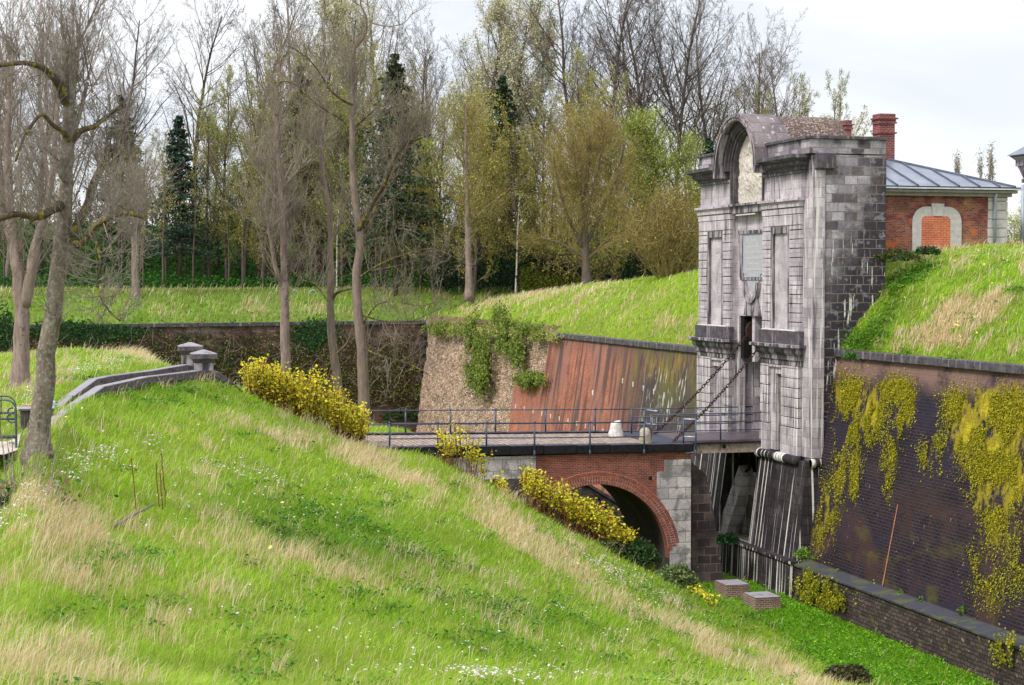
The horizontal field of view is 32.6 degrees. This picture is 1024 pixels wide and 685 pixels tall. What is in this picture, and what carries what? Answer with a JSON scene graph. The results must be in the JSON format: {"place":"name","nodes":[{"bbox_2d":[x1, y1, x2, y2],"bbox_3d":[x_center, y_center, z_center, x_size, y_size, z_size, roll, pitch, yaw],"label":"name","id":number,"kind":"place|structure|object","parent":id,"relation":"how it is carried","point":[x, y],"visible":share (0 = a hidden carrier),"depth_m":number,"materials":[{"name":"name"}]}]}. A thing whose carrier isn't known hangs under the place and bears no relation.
{"place":"outdoors","nodes":[
{"label":"outdoors","id":0,"kind":"place"},
{"bbox_2d":[0,282,559,324],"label":"bank","id":1,"kind":"structure","parent":0,"point":[273,312],"depth_m":152.55,"materials":[{"name":"green plant"}]},
{"bbox_2d":[96,120,183,298],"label":"pollard tree","id":2,"kind":"object","parent":1,"relation":"on","point":[133,268],"visible":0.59,"depth_m":151.58,"materials":[{"name":"brown plant"}]},
{"bbox_2d":[128,115,225,287],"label":"spruce tree","id":3,"kind":"object","parent":1,"relation":"on","point":[177,154],"visible":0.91,"depth_m":169.13,"materials":[{"name":"green plant"}]},
{"bbox_2d":[219,81,284,287],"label":"budding tree","id":4,"kind":"object","parent":1,"relation":"on","point":[250,221],"visible":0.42,"depth_m":172.07,"materials":[{"name":"green plant"}]},
{"bbox_2d":[234,46,312,286],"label":"budding tree","id":5,"kind":"object","parent":1,"relation":"on","point":[287,137],"visible":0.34,"depth_m":169.41,"materials":[{"name":"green plant"}]},
{"bbox_2d":[245,68,302,252],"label":"budding tree","id":6,"kind":"object","parent":1,"relation":"on","point":[257,115],"visible":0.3,"depth_m":169.19,"materials":[{"name":"green plant"}]},
{"bbox_2d":[278,126,337,286],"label":"young leafed tree","id":7,"kind":"object","parent":1,"relation":"on","point":[300,240],"visible":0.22,"depth_m":171.83,"materials":[{"name":"green plant"}]},
{"bbox_2d":[283,41,343,286],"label":"budding tree","id":8,"kind":"object","parent":1,"relation":"on","point":[306,170],"visible":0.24,"depth_m":171.04,"materials":[{"name":"green plant"}]},
{"bbox_2d":[293,58,366,286],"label":"budding tree","id":9,"kind":"object","parent":1,"relation":"on","point":[344,95],"visible":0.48,"depth_m":167.73,"materials":[{"name":"green plant"}]},
{"bbox_2d":[301,94,403,285],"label":"young leafed tree","id":10,"kind":"object","parent":1,"relation":"on","point":[347,175],"visible":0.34,"depth_m":168.97,"materials":[{"name":"green plant"}]},
{"bbox_2d":[331,51,393,285],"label":"budding tree","id":11,"kind":"object","parent":1,"relation":"on","point":[369,118],"visible":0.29,"depth_m":171.34,"materials":[{"name":"green plant"}]},
{"bbox_2d":[338,53,456,295],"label":"spruce tree","id":12,"kind":"object","parent":1,"relation":"on","point":[403,204],"visible":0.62,"depth_m":160.17,"materials":[{"name":"green plant"}]},
{"bbox_2d":[389,161,450,289],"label":"olive budded tree","id":13,"kind":"object","parent":1,"relation":"on","point":[439,229],"visible":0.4,"depth_m":165.85,"materials":[{"name":"green plant"}]},
{"bbox_2d":[408,93,460,285],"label":"budding tree","id":14,"kind":"object","parent":1,"relation":"on","point":[442,152],"visible":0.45,"depth_m":170.91,"materials":[{"name":"green plant"}]},
{"bbox_2d":[405,131,475,286],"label":"young leafed tree","id":15,"kind":"object","parent":1,"relation":"on","point":[440,213],"visible":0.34,"depth_m":170.60,"materials":[{"name":"green plant"}]},
{"bbox_2d":[420,108,511,304],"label":"olive budded tree","id":16,"kind":"object","parent":1,"relation":"on","point":[476,242],"visible":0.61,"depth_m":159.72,"materials":[{"name":"green plant"}]},
{"bbox_2d":[446,71,557,287],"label":"spruce tree","id":17,"kind":"object","parent":1,"relation":"on","point":[502,89],"visible":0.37,"depth_m":170.88,"materials":[{"name":"green plant"}]},
{"bbox_2d":[472,105,552,288],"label":"olive budded tree","id":18,"kind":"object","parent":1,"relation":"on","point":[521,167],"visible":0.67,"depth_m":164.99,"materials":[{"name":"green plant"}]},
{"bbox_2d":[513,85,567,266],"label":"budding tree","id":19,"kind":"object","parent":1,"relation":"on","point":[535,146],"visible":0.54,"depth_m":171.25,"materials":[{"name":"green plant"}]},
{"bbox_2d":[504,124,578,286],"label":"olive budded tree","id":20,"kind":"object","parent":1,"relation":"on","point":[544,217],"visible":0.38,"depth_m":161.59,"materials":[{"name":"green plant"}]},
{"bbox_2d":[436,235,698,297],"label":"dark hedge growth","id":21,"kind":"object","parent":1,"relation":"on","point":[453,282],"visible":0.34,"depth_m":164.39,"materials":[{"name":"green plant"}]},
{"bbox_2d":[519,264,627,292],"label":"yellow green scrub","id":22,"kind":"object","parent":1,"relation":"on","point":[535,279],"visible":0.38,"depth_m":160.91,"materials":[{"name":"green plant"}]},
{"bbox_2d":[539,43,618,277],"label":"budding tree","id":23,"kind":"object","parent":1,"relation":"on","point":[578,90],"visible":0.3,"depth_m":170.46,"materials":[{"name":"green plant"}]},
{"bbox_2d":[519,78,648,281],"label":"olive budded tree","id":24,"kind":"object","parent":1,"relation":"on","point":[567,260],"visible":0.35,"depth_m":156.12,"materials":[{"name":"green plant"}]},
{"bbox_2d":[581,142,654,281],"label":"olive budded tree","id":25,"kind":"object","parent":1,"relation":"on","point":[616,227],"visible":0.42,"depth_m":159.42,"materials":[{"name":"green plant"}]},
{"bbox_2d":[593,104,670,277],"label":"young leafed tree","id":26,"kind":"object","parent":1,"relation":"on","point":[646,140],"visible":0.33,"depth_m":162.51,"materials":[{"name":"green plant"}]},
{"bbox_2d":[609,103,699,262],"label":"young leafed tree","id":27,"kind":"object","parent":1,"relation":"on","point":[642,125],"visible":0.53,"depth_m":161.43,"materials":[{"name":"green plant"}]},
{"bbox_2d":[643,126,707,270],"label":"young leafed tree","id":28,"kind":"object","parent":1,"relation":"on","point":[685,154],"visible":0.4,"depth_m":160.76,"materials":[{"name":"green plant"}]},
{"bbox_2d":[0,221,647,288],"bbox_3d":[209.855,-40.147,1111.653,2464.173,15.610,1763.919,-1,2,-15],"label":"wooded slope","id":29,"kind":"structure","parent":0,"point":[250,260],"depth_m":188.30,"materials":[{"name":"green plant"}]},
{"bbox_2d":[0,0,120,274],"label":"bare tree","id":30,"kind":"object","parent":29,"relation":"on","point":[40,266],"visible":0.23,"depth_m":177.72,"materials":[{"name":"brown plant"}]},
{"bbox_2d":[0,0,131,279],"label":"bare tree","id":31,"kind":"object","parent":29,"relation":"on","point":[102,69],"visible":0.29,"depth_m":172.90,"materials":[{"name":"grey plant"}]},
{"bbox_2d":[77,0,190,243],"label":"bare tree","id":32,"kind":"object","parent":29,"relation":"on","point":[146,60],"visible":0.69,"depth_m":189.03,"materials":[{"name":"brown plant"}]},
{"bbox_2d":[156,0,262,244],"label":"bare tree","id":33,"kind":"object","parent":29,"relation":"on","point":[191,108],"visible":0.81,"depth_m":187.22,"materials":[{"name":"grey plant"}]},
{"bbox_2d":[186,89,237,283],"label":"budding tree","id":34,"kind":"object","parent":29,"relation":"on","point":[206,175],"visible":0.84,"depth_m":173.42,"materials":[{"name":"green plant"}]},
{"bbox_2d":[181,106,252,267],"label":"young leafed tree","id":35,"kind":"object","parent":29,"relation":"on","point":[228,166],"visible":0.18,"depth_m":182.74,"materials":[{"name":"green plant"}]},
{"bbox_2d":[0,229,441,288],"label":"ivy undergrowth","id":36,"kind":"object","parent":29,"relation":"on","point":[249,281],"visible":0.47,"depth_m":170.55,"materials":[{"name":"green plant"}]},
{"bbox_2d":[190,63,253,282],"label":"budding tree","id":37,"kind":"object","parent":29,"relation":"on","point":[230,71],"visible":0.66,"depth_m":177.05,"materials":[{"name":"green plant"}]},
{"bbox_2d":[214,120,263,269],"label":"young leafed tree","id":38,"kind":"object","parent":29,"relation":"on","point":[234,222],"visible":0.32,"depth_m":175.92,"materials":[{"name":"green plant"}]},
{"bbox_2d":[0,177,479,285],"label":"wood understorey","id":39,"kind":"object","parent":29,"relation":"on","point":[199,257],"visible":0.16,"depth_m":183.99,"materials":[{"name":"green plant"}]},
{"bbox_2d":[201,0,320,242],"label":"bare tree","id":40,"kind":"object","parent":29,"relation":"on","point":[256,55],"visible":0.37,"depth_m":190.59,"materials":[{"name":"brown plant"}]},
{"bbox_2d":[227,16,314,276],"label":"bare tree","id":41,"kind":"object","parent":29,"relation":"on","point":[278,42],"visible":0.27,"depth_m":174.62,"materials":[{"name":"brown plant"}]},
{"bbox_2d":[229,0,357,264],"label":"bare tree","id":42,"kind":"object","parent":29,"relation":"on","point":[280,17],"visible":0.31,"depth_m":184.96,"materials":[{"name":"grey plant"}]},
{"bbox_2d":[267,0,361,277],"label":"tree","id":43,"kind":"object","parent":29,"relation":"on","point":[333,3],"visible":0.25,"depth_m":183.59,"materials":[{"name":"green plant"}]},
{"bbox_2d":[308,0,384,268],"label":"blossoming tree","id":44,"kind":"object","parent":29,"relation":"on","point":[359,22],"visible":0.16,"depth_m":186.90,"materials":[{"name":"plant"}]},
{"bbox_2d":[306,0,448,141],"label":"bare tree","id":45,"kind":"object","parent":29,"relation":"on","point":[388,47],"visible":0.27,"depth_m":198.14,"materials":[{"name":"brown plant"}]},
{"bbox_2d":[393,12,459,232],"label":"bare tree","id":46,"kind":"object","parent":29,"relation":"on","point":[433,75],"visible":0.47,"depth_m":206.44,"materials":[{"name":"brown plant"}]},
{"bbox_2d":[432,0,538,265],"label":"blossoming tree","id":47,"kind":"object","parent":29,"relation":"on","point":[495,14],"visible":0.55,"depth_m":185.41,"materials":[{"name":"green plant"}]},
{"bbox_2d":[452,0,565,286],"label":"blossoming tree","id":48,"kind":"object","parent":29,"relation":"on","point":[517,101],"visible":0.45,"depth_m":184.96,"materials":[{"name":"green plant"}]},
{"bbox_2d":[507,12,565,253],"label":"blossoming tree","id":49,"kind":"object","parent":29,"relation":"on","point":[548,81],"visible":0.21,"depth_m":189.14,"materials":[{"name":"green plant"}]},
{"bbox_2d":[488,0,632,262],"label":"bare tree","id":50,"kind":"object","parent":29,"relation":"on","point":[554,43],"visible":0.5,"depth_m":183.99,"materials":[{"name":"brown plant"}]},
{"bbox_2d":[536,0,710,266],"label":"bare tree","id":51,"kind":"object","parent":29,"relation":"on","point":[624,18],"visible":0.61,"depth_m":179.37,"materials":[{"name":"brown plant"}]},
{"bbox_2d":[554,0,728,181],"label":"bare tree","id":52,"kind":"object","parent":29,"relation":"on","point":[614,62],"visible":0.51,"depth_m":184.33,"materials":[{"name":"brown plant"}]},
{"bbox_2d":[579,0,704,266],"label":"bare tree","id":53,"kind":"object","parent":29,"relation":"on","point":[637,23],"visible":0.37,"depth_m":184.82,"materials":[{"name":"brown plant"}]},
{"bbox_2d":[608,0,741,266],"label":"bare tree","id":54,"kind":"object","parent":29,"relation":"on","point":[673,111],"visible":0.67,"depth_m":181.79,"materials":[{"name":"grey plant"}]},
{"bbox_2d":[611,0,772,201],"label":"bare tree","id":55,"kind":"object","parent":29,"relation":"on","point":[680,40],"visible":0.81,"depth_m":179.95,"materials":[{"name":"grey plant"}]},
{"bbox_2d":[638,0,787,187],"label":"bare tree","id":56,"kind":"object","parent":29,"relation":"on","point":[723,64],"visible":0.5,"depth_m":184.32,"materials":[{"name":"brown plant"}]},
{"bbox_2d":[689,3,833,134],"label":"bare tree","id":57,"kind":"object","parent":29,"relation":"on","point":[759,68],"visible":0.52,"depth_m":191.85,"materials":[{"name":"brown plant"}]},
{"bbox_2d":[0,346,993,684],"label":"grassy hill","id":58,"kind":"structure","parent":0,"point":[224,598],"depth_m":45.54,"materials":[{"name":"green plant"}]},
{"bbox_2d":[0,0,103,388],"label":"forked pale tree","id":59,"kind":"object","parent":58,"relation":"on","point":[20,364],"visible":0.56,"depth_m":63.79,"materials":[{"name":"brown plant"}]},
{"bbox_2d":[0,409,118,511],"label":"bare stem shrub","id":60,"kind":"object","parent":58,"relation":"on","point":[7,487],"visible":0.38,"depth_m":41.45,"materials":[{"name":"brown plant"}]},
{"bbox_2d":[0,0,164,465],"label":"leaning tree","id":61,"kind":"object","parent":58,"relation":"on","point":[65,82],"visible":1,"depth_m":43.72,"materials":[{"name":"brown plant"}]},
{"bbox_2d":[55,364,187,407],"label":"passage wall","id":62,"kind":"structure","parent":58,"relation":"on","point":[91,383],"depth_m":66.28,"materials":[{"name":"stone"}]},
{"bbox_2d":[51,370,198,424],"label":"passage wall","id":63,"kind":"structure","parent":58,"relation":"on","point":[140,381],"depth_m":64.27,"materials":[{"name":"stone"}]},
{"bbox_2d":[198,45,361,399],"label":"straight pale tree","id":64,"kind":"object","parent":58,"relation":"on","point":[284,205],"visible":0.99,"depth_m":87.69,"materials":[{"name":"brown plant"}]},
{"bbox_2d":[238,354,371,442],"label":"flowering shrub","id":65,"kind":"object","parent":58,"relation":"on","point":[261,380],"visible":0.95,"depth_m":75.19,"materials":[{"name":"yellow plant"}]},
{"bbox_2d":[236,0,379,404],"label":"thin twin trunk tree","id":66,"kind":"object","parent":58,"relation":"on","point":[333,348],"visible":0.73,"depth_m":89.86,"materials":[{"name":"brown plant"}]},
{"bbox_2d":[249,0,483,426],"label":"thick twin trunk tree","id":67,"kind":"object","parent":58,"relation":"on","point":[358,222],"visible":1,"depth_m":84.97,"materials":[{"name":"brown plant"}]},
{"bbox_2d":[0,350,793,684],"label":"white flowers","id":68,"kind":"object","parent":58,"relation":"on","point":[508,670],"visible":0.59,"depth_m":47.17,"materials":[{"name":"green plant"}]},
{"bbox_2d":[0,349,913,684],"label":"meadow herbs","id":69,"kind":"object","parent":58,"relation":"on","point":[386,605],"visible":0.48,"depth_m":48.69,"materials":[{"name":"green plant"}]},
{"bbox_2d":[434,422,496,480],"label":"knotweed thicket","id":70,"kind":"object","parent":58,"relation":"on","point":[452,448],"visible":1,"depth_m":74.11,"materials":[{"name":"yellow plant"}]},
{"bbox_2d":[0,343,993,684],"bbox_3d":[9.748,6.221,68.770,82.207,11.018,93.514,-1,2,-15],"label":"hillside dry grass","id":71,"kind":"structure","parent":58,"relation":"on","point":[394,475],"depth_m":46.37,"materials":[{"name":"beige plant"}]},
{"bbox_2d":[518,463,639,547],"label":"knotweed thicket","id":72,"kind":"object","parent":58,"relation":"on","point":[534,488],"visible":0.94,"depth_m":75.02,"materials":[{"name":"yellow plant"}]},
{"bbox_2d":[618,535,662,566],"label":"ivy bush","id":73,"kind":"object","parent":58,"relation":"on","point":[641,550],"visible":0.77,"depth_m":75.33,"materials":[{"name":"green plant"}]},
{"bbox_2d":[656,562,699,589],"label":"ivy bush","id":74,"kind":"object","parent":58,"relation":"on","point":[676,574],"visible":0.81,"depth_m":74.48,"materials":[{"name":"green plant"}]},
{"bbox_2d":[821,663,873,684],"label":"ivy bush","id":75,"kind":"object","parent":58,"relation":"on","point":[855,672],"visible":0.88,"depth_m":58.59,"materials":[{"name":"green plant"}]},
{"bbox_2d":[0,0,1023,240],"label":"sky","id":76,"kind":"structure","parent":0,"point":[951,72],"materials":[{"name":"white"}]},
{"bbox_2d":[434,268,701,345],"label":"rampart slope","id":77,"kind":"structure","parent":0,"point":[642,329],"depth_m":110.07,"materials":[{"name":"green plant"}]},
{"bbox_2d":[411,62,533,301],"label":"ivy wrapped tree","id":78,"kind":"object","parent":77,"relation":"on","point":[468,294],"visible":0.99,"depth_m":155.48,"materials":[{"name":"green plant"}]},
{"bbox_2d":[505,87,650,285],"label":"broad olive tree","id":79,"kind":"object","parent":77,"relation":"on","point":[586,198],"visible":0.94,"depth_m":149.32,"materials":[{"name":"green plant"}]},
{"bbox_2d":[593,167,701,281],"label":"shrub","id":80,"kind":"object","parent":77,"relation":"on","point":[669,235],"visible":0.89,"depth_m":117.21,"materials":[{"name":"green plant"}]},
{"bbox_2d":[703,572,974,684],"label":"moat floor","id":81,"kind":"structure","parent":0,"point":[727,578],"depth_m":68.85,"materials":[{"name":"green plant"}]},
{"bbox_2d":[0,320,426,431],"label":"overgrown far wall","id":82,"kind":"structure","parent":81,"relation":"on","point":[267,327],"depth_m":149.97,"materials":[{"name":"brick"}]},
{"bbox_2d":[0,297,418,423],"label":"dark ivy mats","id":83,"kind":"object","parent":82,"relation":"attached to","point":[308,337],"visible":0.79,"depth_m":143.50,"materials":[{"name":"green plant"}]},
{"bbox_2d":[0,292,425,416],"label":"wall scrub","id":84,"kind":"object","parent":82,"relation":"attached to","point":[355,393],"depth_m":151.28,"materials":[{"name":"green plant"}]},
{"bbox_2d":[416,315,561,431],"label":"eroded masonry wall","id":85,"kind":"structure","parent":81,"relation":"on","point":[444,390],"depth_m":141.39,"materials":[{"name":"stone"}]},
{"bbox_2d":[421,291,553,405],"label":"hanging green creeper","id":86,"kind":"object","parent":85,"relation":"hanging from","point":[476,371],"visible":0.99,"depth_m":131.09,"materials":[{"name":"green plant"}]},
{"bbox_2d":[339,430,722,583],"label":"stone bridge","id":87,"kind":"structure","parent":81,"relation":"on","point":[659,491],"depth_m":79.06,"materials":[{"name":"red brick"}]},
{"bbox_2d":[388,420,644,455],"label":"bridge railing","id":88,"kind":"object","parent":87,"relation":"on","point":[534,437],"visible":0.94,"depth_m":76.98,"materials":[{"name":"grey metal"}]},
{"bbox_2d":[548,485,624,540],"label":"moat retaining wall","id":89,"kind":"structure","parent":81,"relation":"on","point":[590,491],"depth_m":89.74,"materials":[{"name":"stone"}]},
{"bbox_2d":[508,332,699,496],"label":"curtain wall","id":90,"kind":"structure","parent":81,"relation":"on","point":[590,372],"depth_m":105.90,"materials":[{"name":"brick"}]},
{"bbox_2d":[685,113,889,596],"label":"stone gateway","id":91,"kind":"object","parent":81,"relation":"on","point":[791,211],"visible":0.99,"depth_m":79.77,"materials":[{"name":"grey stone"}]},
{"bbox_2d":[657,431,760,453],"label":"drawbridge deck","id":92,"kind":"structure","parent":91,"relation":"attached to","point":[731,442],"depth_m":81.39,"materials":[{"name":"grey wood"}]},
{"bbox_2d":[695,580,998,684],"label":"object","id":93,"kind":"object","parent":81,"relation":"on","point":[890,641],"visible":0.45,"depth_m":64.78,"materials":[{"name":"green plant"}]},
{"bbox_2d":[699,579,995,684],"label":"moat grass","id":94,"kind":"structure","parent":81,"relation":"on","point":[889,661],"depth_m":66.00,"materials":[{"name":"green plant"}]},
{"bbox_2d":[792,349,1023,684],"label":"curtain wall","id":95,"kind":"structure","parent":81,"relation":"on","point":[914,548],"depth_m":67.62,"materials":[{"name":"brick"}]},
{"bbox_2d":[782,566,1023,673],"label":"bush","id":96,"kind":"object","parent":95,"relation":"attached to","point":[811,589],"visible":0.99,"depth_m":72.64,"materials":[{"name":"yellow plant"}]},
{"bbox_2d":[809,361,1023,618],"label":"wall moss","id":97,"kind":"object","parent":95,"relation":"attached to","point":[999,416],"depth_m":66.19,"materials":[{"name":"yellow plant"}]},
{"bbox_2d":[840,239,1023,364],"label":"rampart slope","id":98,"kind":"structure","parent":0,"point":[953,354],"depth_m":69.92,"materials":[{"name":"green plant"}]},
{"bbox_2d":[839,113,1022,251],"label":"guardhouse","id":99,"kind":"structure","parent":98,"relation":"on","point":[926,206],"depth_m":86.88,"materials":[{"name":"red brick"}]},
{"bbox_2d":[838,242,1023,358],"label":"bank brambles","id":100,"kind":"object","parent":98,"relation":"on","point":[913,274],"visible":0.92,"depth_m":75.84,"materials":[{"name":"green plant"}]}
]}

